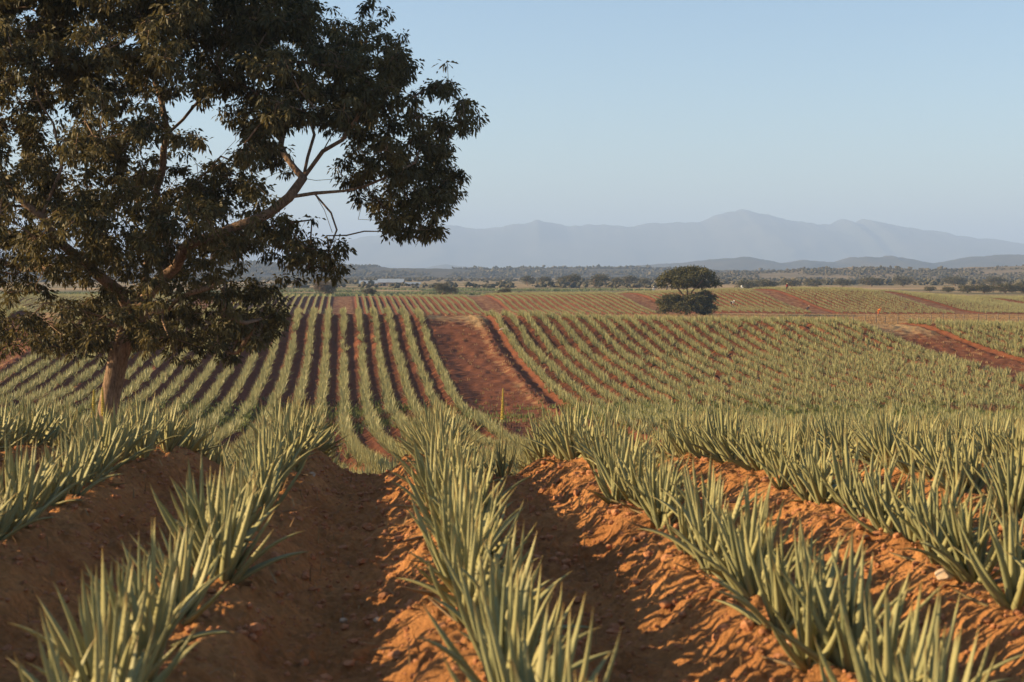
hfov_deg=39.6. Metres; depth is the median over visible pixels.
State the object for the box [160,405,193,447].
aloe plant
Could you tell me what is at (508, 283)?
plain scrub
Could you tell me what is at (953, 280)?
field tree
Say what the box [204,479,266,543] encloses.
aloe plant
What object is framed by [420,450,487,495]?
aloe plant
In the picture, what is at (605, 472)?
aloe plant
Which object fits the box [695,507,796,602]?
aloe plant
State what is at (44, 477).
aloe plant
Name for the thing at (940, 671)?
aloe plant
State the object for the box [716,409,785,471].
aloe plant
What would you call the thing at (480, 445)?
aloe plant
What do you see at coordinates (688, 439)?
aloe plant
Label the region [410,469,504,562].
aloe plant
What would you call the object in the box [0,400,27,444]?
aloe plant
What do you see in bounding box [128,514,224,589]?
aloe plant
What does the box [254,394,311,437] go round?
aloe plant
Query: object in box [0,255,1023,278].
scrub wood
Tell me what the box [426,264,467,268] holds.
hill
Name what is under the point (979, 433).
aloe plant
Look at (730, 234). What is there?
mountain range
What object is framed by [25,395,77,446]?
aloe plant
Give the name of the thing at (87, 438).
aloe plant
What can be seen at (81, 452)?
aloe plant
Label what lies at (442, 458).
aloe plant
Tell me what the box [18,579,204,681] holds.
aloe plant
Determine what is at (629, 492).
aloe plant
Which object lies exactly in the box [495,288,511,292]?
round bush
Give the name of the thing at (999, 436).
aloe plant
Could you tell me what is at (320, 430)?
aloe plant
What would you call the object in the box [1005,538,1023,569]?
aloe plant
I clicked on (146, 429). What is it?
aloe plant
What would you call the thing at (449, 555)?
aloe plant
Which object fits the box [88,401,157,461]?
aloe plant
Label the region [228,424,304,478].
aloe plant
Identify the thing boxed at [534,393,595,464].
aloe plant
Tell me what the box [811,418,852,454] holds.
aloe plant
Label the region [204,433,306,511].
aloe plant
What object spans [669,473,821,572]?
aloe plant
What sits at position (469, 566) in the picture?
aloe plant
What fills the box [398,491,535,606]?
aloe plant
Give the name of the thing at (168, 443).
aloe plant
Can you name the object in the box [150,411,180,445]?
aloe plant
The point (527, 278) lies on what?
leafy tree
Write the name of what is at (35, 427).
aloe plant
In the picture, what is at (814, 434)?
aloe plant
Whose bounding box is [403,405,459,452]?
aloe plant
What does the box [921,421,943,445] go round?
aloe plant
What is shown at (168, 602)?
aloe plant
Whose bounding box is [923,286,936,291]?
field tree
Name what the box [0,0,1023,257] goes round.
sky
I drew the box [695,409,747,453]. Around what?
aloe plant
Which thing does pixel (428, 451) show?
aloe plant
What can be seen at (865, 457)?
aloe plant
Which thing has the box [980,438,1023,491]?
aloe plant
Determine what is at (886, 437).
aloe plant
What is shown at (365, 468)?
aloe plant
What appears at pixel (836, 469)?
aloe plant
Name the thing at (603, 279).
leafy tree
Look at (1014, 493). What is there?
aloe plant
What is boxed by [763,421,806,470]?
aloe plant
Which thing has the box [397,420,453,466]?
aloe plant
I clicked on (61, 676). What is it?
aloe plant
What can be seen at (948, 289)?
field tree
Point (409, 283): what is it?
shed
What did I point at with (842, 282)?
field tree
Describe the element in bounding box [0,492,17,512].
aloe plant
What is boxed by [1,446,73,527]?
aloe plant
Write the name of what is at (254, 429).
aloe plant
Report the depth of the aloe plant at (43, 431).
16.64 m
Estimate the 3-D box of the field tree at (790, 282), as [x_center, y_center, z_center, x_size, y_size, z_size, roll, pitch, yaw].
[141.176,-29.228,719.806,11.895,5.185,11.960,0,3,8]
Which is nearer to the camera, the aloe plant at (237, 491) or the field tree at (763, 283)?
the aloe plant at (237, 491)
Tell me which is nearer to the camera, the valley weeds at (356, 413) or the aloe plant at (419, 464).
the aloe plant at (419, 464)
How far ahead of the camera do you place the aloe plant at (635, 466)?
12.46 m
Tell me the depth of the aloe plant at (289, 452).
13.00 m
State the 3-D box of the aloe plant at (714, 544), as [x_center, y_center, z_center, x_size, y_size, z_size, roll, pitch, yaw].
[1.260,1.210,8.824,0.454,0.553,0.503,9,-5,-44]
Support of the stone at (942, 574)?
on the ground at (472, 366)
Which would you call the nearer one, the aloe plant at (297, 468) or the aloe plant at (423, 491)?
the aloe plant at (423, 491)
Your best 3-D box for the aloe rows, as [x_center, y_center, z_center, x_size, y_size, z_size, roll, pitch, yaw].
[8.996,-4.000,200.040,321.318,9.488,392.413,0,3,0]
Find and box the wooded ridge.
[1,259,716,277]
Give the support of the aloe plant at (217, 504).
on the ground at (472, 366)
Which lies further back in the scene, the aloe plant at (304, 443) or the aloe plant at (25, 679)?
the aloe plant at (304, 443)
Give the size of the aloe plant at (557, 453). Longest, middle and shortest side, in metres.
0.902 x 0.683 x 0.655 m
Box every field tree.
[734,280,759,288]
[751,278,780,286]
[780,278,802,286]
[803,278,826,286]
[832,278,852,286]
[858,276,884,286]
[890,276,916,286]
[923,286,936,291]
[940,275,968,285]
[941,286,954,291]
[956,284,979,292]
[973,283,995,292]
[982,275,1007,284]
[989,282,1019,293]
[1013,283,1023,292]
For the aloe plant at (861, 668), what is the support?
on the ground at (472, 366)
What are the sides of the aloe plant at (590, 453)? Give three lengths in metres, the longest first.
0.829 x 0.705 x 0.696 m
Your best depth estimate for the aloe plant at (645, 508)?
10.60 m
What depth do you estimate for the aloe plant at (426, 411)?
16.63 m
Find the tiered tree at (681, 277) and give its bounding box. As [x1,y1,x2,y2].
[654,264,723,314]
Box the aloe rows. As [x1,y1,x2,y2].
[0,286,1023,474]
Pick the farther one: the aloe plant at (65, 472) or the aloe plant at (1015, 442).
the aloe plant at (1015, 442)
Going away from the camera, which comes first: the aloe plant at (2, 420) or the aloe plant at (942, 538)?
the aloe plant at (942, 538)
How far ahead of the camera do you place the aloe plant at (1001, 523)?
8.29 m
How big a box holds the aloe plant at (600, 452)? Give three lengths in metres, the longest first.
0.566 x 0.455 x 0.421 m
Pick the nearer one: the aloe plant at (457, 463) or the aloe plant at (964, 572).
the aloe plant at (964, 572)
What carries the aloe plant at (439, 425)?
on the ground at (472, 366)
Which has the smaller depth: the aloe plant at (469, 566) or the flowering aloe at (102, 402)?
the aloe plant at (469, 566)
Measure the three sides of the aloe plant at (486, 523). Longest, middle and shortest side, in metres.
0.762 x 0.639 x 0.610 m
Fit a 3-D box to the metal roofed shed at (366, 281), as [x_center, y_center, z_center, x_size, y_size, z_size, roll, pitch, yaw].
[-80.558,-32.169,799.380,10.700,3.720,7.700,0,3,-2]
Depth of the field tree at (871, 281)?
778.07 m
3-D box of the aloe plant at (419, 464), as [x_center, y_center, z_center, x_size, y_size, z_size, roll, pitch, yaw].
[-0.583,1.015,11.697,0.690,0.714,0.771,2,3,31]
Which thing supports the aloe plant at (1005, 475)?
on the ground at (472, 366)
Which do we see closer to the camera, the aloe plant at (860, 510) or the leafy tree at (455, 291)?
the aloe plant at (860, 510)
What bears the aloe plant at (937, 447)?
on the ground at (472, 366)
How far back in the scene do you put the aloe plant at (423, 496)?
11.31 m
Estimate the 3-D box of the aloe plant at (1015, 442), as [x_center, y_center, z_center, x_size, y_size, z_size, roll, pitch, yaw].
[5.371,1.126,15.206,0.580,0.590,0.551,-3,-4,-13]
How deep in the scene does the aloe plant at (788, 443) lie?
13.13 m
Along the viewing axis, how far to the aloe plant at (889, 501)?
10.37 m
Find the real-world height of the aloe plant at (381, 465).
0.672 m
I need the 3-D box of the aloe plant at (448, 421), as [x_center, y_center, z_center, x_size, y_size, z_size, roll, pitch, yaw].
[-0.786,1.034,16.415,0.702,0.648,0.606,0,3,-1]
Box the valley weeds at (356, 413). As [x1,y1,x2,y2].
[0,394,1023,434]
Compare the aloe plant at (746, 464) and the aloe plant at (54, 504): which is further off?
the aloe plant at (746, 464)
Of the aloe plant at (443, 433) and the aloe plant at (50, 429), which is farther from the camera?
the aloe plant at (50, 429)
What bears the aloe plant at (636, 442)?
on the ground at (472, 366)
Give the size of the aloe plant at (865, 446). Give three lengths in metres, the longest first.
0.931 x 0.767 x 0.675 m
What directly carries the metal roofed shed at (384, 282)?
on the ground at (472, 366)
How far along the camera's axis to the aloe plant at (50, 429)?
16.94 m
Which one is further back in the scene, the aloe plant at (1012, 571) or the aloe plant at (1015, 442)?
the aloe plant at (1015, 442)
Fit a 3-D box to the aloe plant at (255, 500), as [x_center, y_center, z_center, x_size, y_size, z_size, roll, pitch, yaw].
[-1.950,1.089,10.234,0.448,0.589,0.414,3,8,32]
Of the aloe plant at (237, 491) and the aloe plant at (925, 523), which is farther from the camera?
the aloe plant at (237, 491)
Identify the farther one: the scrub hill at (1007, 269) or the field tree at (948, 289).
the scrub hill at (1007, 269)
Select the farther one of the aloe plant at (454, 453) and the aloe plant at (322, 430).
the aloe plant at (322, 430)
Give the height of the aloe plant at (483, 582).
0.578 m
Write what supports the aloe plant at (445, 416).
on the ground at (472, 366)
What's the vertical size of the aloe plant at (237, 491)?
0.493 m
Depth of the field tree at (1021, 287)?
519.36 m
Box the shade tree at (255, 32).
[0,0,489,426]
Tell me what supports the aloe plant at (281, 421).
on the ground at (472, 366)
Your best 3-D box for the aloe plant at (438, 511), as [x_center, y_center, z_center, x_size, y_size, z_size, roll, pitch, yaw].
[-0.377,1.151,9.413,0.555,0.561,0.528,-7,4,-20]
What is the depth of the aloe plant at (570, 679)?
4.73 m
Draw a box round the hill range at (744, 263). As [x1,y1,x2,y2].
[637,254,1023,271]
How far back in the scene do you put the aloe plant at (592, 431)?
14.91 m
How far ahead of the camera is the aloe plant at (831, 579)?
7.16 m
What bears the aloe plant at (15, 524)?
on the ground at (472, 366)
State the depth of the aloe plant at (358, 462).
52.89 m
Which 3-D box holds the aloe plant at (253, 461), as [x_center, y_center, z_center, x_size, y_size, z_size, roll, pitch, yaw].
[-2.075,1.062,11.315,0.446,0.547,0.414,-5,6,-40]
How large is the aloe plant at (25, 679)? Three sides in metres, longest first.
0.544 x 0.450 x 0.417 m
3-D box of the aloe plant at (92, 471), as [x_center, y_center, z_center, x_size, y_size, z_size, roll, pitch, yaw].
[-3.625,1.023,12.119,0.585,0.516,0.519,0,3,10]
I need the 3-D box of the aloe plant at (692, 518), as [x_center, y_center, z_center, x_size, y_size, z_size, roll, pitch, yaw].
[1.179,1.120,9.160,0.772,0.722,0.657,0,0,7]
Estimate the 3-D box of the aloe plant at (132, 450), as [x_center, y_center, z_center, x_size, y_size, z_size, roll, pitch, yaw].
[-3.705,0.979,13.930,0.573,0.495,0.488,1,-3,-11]
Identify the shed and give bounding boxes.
[359,280,377,285]
[377,279,404,285]
[404,282,420,285]
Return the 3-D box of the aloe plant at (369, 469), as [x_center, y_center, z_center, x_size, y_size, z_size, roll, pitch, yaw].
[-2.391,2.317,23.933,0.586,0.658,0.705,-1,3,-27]
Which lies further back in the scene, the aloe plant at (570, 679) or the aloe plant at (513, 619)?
the aloe plant at (513, 619)
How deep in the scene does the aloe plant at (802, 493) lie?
12.10 m
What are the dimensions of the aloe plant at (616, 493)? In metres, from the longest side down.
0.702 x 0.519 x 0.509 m
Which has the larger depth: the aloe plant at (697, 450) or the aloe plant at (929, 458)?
the aloe plant at (697, 450)
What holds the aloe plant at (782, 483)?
on the ground at (472, 366)
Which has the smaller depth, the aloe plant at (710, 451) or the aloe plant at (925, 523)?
the aloe plant at (925, 523)
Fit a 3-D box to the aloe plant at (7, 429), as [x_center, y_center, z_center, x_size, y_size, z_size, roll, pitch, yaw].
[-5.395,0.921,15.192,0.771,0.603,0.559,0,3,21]
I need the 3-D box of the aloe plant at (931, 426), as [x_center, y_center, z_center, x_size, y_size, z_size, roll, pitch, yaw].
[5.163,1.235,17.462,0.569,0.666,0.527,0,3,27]
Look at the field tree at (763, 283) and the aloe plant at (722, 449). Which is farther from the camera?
the field tree at (763, 283)
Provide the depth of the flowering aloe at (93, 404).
16.25 m
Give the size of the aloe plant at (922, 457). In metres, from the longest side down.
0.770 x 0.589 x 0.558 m
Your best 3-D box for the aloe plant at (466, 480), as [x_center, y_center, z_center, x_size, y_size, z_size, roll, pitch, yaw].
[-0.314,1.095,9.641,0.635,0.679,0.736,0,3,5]
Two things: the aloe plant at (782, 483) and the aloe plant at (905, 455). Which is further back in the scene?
the aloe plant at (905, 455)
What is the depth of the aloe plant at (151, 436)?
14.46 m
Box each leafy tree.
[432,283,452,295]
[447,286,458,293]
[518,275,534,285]
[535,276,552,282]
[564,274,585,286]
[586,273,610,287]
[610,277,623,284]
[622,275,638,283]
[637,278,651,287]
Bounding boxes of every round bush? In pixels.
[361,287,377,294]
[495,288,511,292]
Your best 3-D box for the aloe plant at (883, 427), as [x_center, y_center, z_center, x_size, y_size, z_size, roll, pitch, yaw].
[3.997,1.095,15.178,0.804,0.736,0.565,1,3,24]
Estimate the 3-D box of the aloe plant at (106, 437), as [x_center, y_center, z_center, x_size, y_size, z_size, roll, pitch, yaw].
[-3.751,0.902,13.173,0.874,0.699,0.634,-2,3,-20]
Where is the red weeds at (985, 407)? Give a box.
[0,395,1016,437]
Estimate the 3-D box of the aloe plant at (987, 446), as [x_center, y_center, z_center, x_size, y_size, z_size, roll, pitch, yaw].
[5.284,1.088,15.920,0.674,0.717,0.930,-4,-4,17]
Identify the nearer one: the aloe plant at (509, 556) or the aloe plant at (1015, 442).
the aloe plant at (509, 556)
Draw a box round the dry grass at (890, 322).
[2,312,1023,402]
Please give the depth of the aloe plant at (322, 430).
15.73 m
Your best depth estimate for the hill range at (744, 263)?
5014.10 m
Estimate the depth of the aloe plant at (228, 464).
11.77 m
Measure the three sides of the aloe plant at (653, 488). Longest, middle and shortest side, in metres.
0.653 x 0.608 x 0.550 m
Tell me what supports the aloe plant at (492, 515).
on the ground at (472, 366)
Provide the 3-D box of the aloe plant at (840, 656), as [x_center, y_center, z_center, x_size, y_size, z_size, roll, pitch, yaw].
[1.479,1.234,6.545,0.834,0.698,0.694,-1,3,-19]
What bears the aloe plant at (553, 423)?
on the ground at (472, 366)
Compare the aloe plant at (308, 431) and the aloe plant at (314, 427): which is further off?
the aloe plant at (314, 427)
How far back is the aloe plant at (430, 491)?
10.26 m
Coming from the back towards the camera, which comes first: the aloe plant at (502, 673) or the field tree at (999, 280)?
the field tree at (999, 280)
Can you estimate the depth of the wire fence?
210.76 m
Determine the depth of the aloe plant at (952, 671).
5.30 m
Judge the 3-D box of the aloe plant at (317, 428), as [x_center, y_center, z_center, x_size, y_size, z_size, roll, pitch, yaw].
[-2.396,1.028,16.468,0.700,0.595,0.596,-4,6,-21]
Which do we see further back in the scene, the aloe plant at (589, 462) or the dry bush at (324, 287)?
the dry bush at (324, 287)
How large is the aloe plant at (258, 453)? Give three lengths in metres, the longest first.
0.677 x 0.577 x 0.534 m
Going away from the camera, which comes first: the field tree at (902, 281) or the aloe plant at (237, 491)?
the aloe plant at (237, 491)
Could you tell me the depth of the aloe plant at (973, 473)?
12.62 m
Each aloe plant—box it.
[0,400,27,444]
[0,411,28,450]
[0,428,15,450]
[0,432,61,498]
[0,466,33,533]
[0,472,56,540]
[0,485,11,533]
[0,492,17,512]
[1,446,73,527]
[2,396,66,445]
[2,405,43,446]
[3,390,57,441]
[3,437,76,518]
[7,544,185,681]
[7,606,154,681]
[11,402,60,438]
[14,625,102,681]
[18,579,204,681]
[19,402,61,448]
[22,440,96,506]
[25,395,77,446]
[39,431,87,505]
[48,425,121,497]
[49,422,122,486]
[54,415,131,485]
[55,432,120,480]
[56,402,129,458]
[59,417,120,474]
[60,534,179,681]
[63,404,154,470]
[79,556,155,655]
[81,516,231,647]
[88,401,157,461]
[88,404,144,438]
[94,390,160,457]
[107,398,161,449]
[110,520,227,625]
[117,399,170,450]
[123,418,158,460]
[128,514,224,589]
[135,403,183,448]
[147,396,180,444]
[149,400,196,455]
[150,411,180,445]
[150,445,261,569]
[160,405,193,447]
[169,463,259,532]
[170,402,197,446]
[175,471,310,584]
[179,480,280,570]
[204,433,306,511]
[204,461,271,500]
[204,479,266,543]
[214,452,276,523]
[220,434,289,494]
[221,453,281,530]
[224,424,297,485]
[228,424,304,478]
[232,414,299,490]
[235,421,293,479]
[235,442,281,485]
[237,417,278,446]
[242,391,304,439]
[243,427,318,471]
[253,408,325,475]
[253,410,314,474]
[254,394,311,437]
[262,400,315,429]
[266,396,321,444]
[268,416,313,459]
[269,402,330,456]
[281,398,331,448]
[290,403,331,447]
[291,407,332,438]
[293,408,333,448]
[302,407,330,451]
[352,452,365,467]
[354,460,388,473]
[359,464,382,474]
[360,456,375,472]
[371,459,378,473]
[374,457,384,473]
[375,454,391,470]
[387,426,476,508]
[390,446,510,544]
[397,405,469,460]
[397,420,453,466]
[398,400,450,446]
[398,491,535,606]
[400,435,445,483]
[401,455,525,594]
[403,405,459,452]
[404,453,477,510]
[406,412,464,462]
[408,414,449,455]
[410,401,465,436]
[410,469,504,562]
[411,407,489,460]
[411,450,469,507]
[411,476,490,554]
[412,505,540,592]
[414,408,472,440]
[414,409,485,453]
[414,411,481,444]
[415,397,455,425]
[418,554,618,681]
[419,431,469,465]
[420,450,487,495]
[421,484,536,569]
[422,422,482,465]
[424,432,505,483]
[425,451,514,542]
[425,478,522,556]
[427,517,526,624]
[428,549,572,646]
[434,434,534,525]
[442,580,585,681]
[443,520,594,642]
[455,606,621,681]
[456,568,587,671]
[456,569,559,668]
[512,659,585,681]
[514,651,596,681]
[521,402,576,453]
[525,401,549,458]
[528,404,565,456]
[531,407,588,461]
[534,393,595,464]
[535,414,555,455]
[544,411,572,454]
[552,401,603,456]
[562,415,603,459]
[569,408,654,474]
[570,422,619,450]
[571,413,603,451]
[571,414,619,469]
[572,400,637,449]
[584,420,665,495]
[588,420,629,469]
[590,447,637,503]
[599,418,651,468]
[606,438,691,505]
[611,437,689,510]
[621,439,656,472]
[628,456,701,529]
[629,439,706,516]
[629,454,683,524]
[638,462,746,561]
[652,455,765,538]
[663,493,738,574]
[666,481,717,554]
[668,421,691,456]
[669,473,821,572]
[676,409,713,458]
[680,400,724,458]
[682,410,711,459]
[683,398,753,462]
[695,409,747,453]
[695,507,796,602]
[696,402,760,463]
[697,486,789,587]
[703,513,830,632]
[709,419,751,462]
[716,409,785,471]
[723,414,779,468]
[726,418,779,462]
[741,418,800,476]
[748,412,814,477]
[748,525,869,618]
[758,436,801,489]
[759,556,843,672]
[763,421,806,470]
[765,527,947,672]
[772,513,909,632]
[774,430,863,502]
[788,433,869,504]
[789,435,849,484]
[800,415,840,456]
[810,403,872,459]
[810,410,858,457]
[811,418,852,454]
[813,580,939,681]
[815,427,892,502]
[818,459,882,512]
[838,452,939,535]
[840,402,922,468]
[840,445,929,518]
[840,457,909,529]
[841,418,880,461]
[845,400,906,458]
[848,409,924,458]
[864,579,927,681]
[869,591,1023,681]
[872,624,996,681]
[875,447,983,541]
[879,411,952,474]
[886,471,1008,555]
[887,417,971,480]
[888,471,1001,564]
[895,420,926,454]
[895,628,984,681]
[900,421,971,476]
[900,465,977,534]
[903,471,996,583]
[909,431,988,496]
[913,421,985,480]
[919,489,1021,587]
[920,418,951,449]
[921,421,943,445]
[925,405,982,454]
[936,429,999,494]
[939,417,972,460]
[951,496,1023,609]
[954,409,1014,467]
[957,409,1018,449]
[961,443,1023,522]
[968,438,1023,496]
[976,424,1012,455]
[980,423,1021,461]
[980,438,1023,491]
[987,416,1023,460]
[988,501,1022,560]
[990,429,1023,457]
[990,443,1023,503]
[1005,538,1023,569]
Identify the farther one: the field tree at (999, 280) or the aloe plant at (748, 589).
the field tree at (999, 280)
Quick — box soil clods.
[0,443,1023,681]
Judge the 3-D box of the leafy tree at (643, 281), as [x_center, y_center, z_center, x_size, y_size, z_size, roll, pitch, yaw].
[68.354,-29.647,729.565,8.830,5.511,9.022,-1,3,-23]
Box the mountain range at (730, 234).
[0,209,1023,268]
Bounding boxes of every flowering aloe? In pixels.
[68,389,95,442]
[101,387,105,423]
[480,388,516,477]
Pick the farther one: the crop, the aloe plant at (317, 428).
the crop
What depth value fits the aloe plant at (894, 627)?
6.10 m
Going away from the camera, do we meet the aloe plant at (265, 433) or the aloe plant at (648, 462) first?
the aloe plant at (648, 462)
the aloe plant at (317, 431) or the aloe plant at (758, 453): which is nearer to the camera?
the aloe plant at (758, 453)
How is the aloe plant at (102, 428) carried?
on the ground at (472, 366)
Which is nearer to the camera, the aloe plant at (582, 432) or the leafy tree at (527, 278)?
the aloe plant at (582, 432)
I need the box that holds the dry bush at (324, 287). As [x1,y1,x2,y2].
[312,280,336,294]
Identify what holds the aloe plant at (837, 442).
on the ground at (472, 366)
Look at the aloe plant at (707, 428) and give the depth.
15.99 m
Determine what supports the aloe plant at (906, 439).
on the ground at (472, 366)
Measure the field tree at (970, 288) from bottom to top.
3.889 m
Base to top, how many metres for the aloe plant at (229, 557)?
0.724 m
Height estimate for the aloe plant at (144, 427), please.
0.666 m
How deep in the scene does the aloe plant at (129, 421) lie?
14.17 m
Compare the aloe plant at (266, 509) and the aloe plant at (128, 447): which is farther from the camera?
the aloe plant at (128, 447)
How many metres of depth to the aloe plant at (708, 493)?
10.03 m
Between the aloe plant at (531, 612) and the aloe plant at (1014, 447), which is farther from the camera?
the aloe plant at (1014, 447)
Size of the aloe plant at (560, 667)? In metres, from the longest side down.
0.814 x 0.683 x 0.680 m
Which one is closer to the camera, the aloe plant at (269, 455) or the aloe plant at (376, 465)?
the aloe plant at (269, 455)
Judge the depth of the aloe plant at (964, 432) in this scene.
16.61 m
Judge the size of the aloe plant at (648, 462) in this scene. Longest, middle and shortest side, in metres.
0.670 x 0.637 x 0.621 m
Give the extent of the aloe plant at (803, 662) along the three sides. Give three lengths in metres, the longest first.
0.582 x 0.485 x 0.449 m
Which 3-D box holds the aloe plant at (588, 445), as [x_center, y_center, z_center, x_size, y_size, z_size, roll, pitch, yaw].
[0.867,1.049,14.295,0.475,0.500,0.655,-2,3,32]
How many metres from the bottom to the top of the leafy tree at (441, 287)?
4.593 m
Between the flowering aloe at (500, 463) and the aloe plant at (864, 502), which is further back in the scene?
the flowering aloe at (500, 463)
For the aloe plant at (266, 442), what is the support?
on the ground at (472, 366)
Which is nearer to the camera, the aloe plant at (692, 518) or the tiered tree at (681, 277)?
the aloe plant at (692, 518)
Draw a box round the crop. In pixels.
[0,287,652,296]
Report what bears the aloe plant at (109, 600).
on the ground at (472, 366)
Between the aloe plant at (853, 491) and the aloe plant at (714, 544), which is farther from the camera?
the aloe plant at (853, 491)
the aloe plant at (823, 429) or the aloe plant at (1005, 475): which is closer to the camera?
the aloe plant at (1005, 475)
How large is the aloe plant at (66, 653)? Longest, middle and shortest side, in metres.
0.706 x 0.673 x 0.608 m
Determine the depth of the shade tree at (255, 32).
38.72 m
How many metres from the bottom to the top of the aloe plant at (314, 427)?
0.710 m
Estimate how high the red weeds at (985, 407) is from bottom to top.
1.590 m
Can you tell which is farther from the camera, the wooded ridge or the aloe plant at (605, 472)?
the wooded ridge
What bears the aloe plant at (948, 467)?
on the ground at (472, 366)
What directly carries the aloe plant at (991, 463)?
on the ground at (472, 366)
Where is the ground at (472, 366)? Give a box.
[0,278,1023,681]
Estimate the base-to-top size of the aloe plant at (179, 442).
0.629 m
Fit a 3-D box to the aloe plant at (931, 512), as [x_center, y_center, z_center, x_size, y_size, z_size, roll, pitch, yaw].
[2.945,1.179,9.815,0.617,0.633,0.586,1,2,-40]
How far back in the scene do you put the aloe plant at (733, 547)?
8.21 m
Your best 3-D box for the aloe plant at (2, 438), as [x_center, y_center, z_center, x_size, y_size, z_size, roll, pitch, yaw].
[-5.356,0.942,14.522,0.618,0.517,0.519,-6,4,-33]
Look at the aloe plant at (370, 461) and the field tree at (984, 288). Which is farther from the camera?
the field tree at (984, 288)
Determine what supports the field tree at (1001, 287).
on the ground at (472, 366)
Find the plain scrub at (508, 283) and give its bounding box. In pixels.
[3,275,1023,287]
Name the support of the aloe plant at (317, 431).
on the ground at (472, 366)
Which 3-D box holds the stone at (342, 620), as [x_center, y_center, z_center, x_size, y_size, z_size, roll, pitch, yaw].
[-1.021,1.694,8.615,0.048,0.034,0.054,-1,3,-22]
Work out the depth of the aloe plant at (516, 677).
4.32 m
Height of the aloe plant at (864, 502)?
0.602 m
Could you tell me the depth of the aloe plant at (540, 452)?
17.49 m
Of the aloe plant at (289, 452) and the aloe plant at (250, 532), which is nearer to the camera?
the aloe plant at (250, 532)
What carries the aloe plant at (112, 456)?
on the ground at (472, 366)
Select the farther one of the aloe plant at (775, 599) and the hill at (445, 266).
the hill at (445, 266)
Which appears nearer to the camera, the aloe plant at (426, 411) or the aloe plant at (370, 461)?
the aloe plant at (426, 411)
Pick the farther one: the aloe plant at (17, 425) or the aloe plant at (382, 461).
the aloe plant at (382, 461)
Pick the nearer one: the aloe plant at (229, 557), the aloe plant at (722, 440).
the aloe plant at (229, 557)
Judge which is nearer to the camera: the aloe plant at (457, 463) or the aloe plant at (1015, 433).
the aloe plant at (457, 463)
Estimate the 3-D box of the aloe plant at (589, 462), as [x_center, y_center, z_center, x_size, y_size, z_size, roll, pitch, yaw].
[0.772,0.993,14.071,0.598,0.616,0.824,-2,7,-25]
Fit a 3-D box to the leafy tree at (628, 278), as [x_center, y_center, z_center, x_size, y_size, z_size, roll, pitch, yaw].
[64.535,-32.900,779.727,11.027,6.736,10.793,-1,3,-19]
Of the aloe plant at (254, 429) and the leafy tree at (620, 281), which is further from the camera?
the leafy tree at (620, 281)
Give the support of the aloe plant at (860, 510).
on the ground at (472, 366)
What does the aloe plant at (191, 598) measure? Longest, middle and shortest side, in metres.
0.785 x 0.693 x 0.659 m
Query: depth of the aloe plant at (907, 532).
10.01 m
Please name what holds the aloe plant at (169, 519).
on the ground at (472, 366)
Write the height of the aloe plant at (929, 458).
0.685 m
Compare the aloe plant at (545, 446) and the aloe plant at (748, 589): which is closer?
the aloe plant at (748, 589)
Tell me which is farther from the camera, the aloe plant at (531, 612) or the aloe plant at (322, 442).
the aloe plant at (322, 442)
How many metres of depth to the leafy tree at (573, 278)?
737.54 m
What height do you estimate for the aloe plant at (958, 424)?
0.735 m
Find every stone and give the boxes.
[340,618,347,622]
[935,568,953,581]
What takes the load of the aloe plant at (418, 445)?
on the ground at (472, 366)
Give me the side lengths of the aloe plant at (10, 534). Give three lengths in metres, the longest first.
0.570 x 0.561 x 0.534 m
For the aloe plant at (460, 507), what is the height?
0.836 m
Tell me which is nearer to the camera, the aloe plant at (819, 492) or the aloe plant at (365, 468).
the aloe plant at (819, 492)
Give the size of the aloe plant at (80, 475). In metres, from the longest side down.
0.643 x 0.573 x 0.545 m
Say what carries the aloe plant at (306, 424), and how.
on the ground at (472, 366)
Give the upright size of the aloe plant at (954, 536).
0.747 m
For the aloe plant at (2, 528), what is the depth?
9.06 m
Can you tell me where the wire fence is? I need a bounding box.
[753,313,1018,323]
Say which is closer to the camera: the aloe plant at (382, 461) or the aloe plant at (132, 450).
the aloe plant at (132, 450)
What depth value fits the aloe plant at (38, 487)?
10.38 m
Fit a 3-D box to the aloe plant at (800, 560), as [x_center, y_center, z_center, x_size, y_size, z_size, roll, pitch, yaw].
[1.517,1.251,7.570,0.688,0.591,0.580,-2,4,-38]
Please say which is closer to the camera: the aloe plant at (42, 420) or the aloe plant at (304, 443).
the aloe plant at (304, 443)
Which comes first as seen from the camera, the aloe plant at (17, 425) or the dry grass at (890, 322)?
the aloe plant at (17, 425)
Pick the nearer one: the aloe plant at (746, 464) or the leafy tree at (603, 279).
the aloe plant at (746, 464)
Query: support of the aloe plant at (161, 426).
on the ground at (472, 366)
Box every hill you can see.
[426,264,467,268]
[717,266,1023,280]
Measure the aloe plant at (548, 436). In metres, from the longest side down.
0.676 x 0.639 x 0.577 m
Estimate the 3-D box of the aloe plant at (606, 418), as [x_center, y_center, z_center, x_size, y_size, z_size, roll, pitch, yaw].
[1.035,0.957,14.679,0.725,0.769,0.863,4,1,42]
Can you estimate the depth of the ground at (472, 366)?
10.89 m
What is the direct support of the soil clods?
on the ground at (472, 366)
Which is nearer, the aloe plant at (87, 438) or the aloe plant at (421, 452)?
the aloe plant at (87, 438)
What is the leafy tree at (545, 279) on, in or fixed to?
on the ground at (472, 366)
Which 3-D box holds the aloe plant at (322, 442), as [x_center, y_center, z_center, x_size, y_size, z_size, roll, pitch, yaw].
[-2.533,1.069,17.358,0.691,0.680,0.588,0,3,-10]
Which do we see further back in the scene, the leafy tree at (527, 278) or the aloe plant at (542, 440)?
the leafy tree at (527, 278)
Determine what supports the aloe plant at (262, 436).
on the ground at (472, 366)
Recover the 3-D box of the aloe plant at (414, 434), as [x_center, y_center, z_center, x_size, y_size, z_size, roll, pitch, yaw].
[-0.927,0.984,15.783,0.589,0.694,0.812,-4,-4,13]

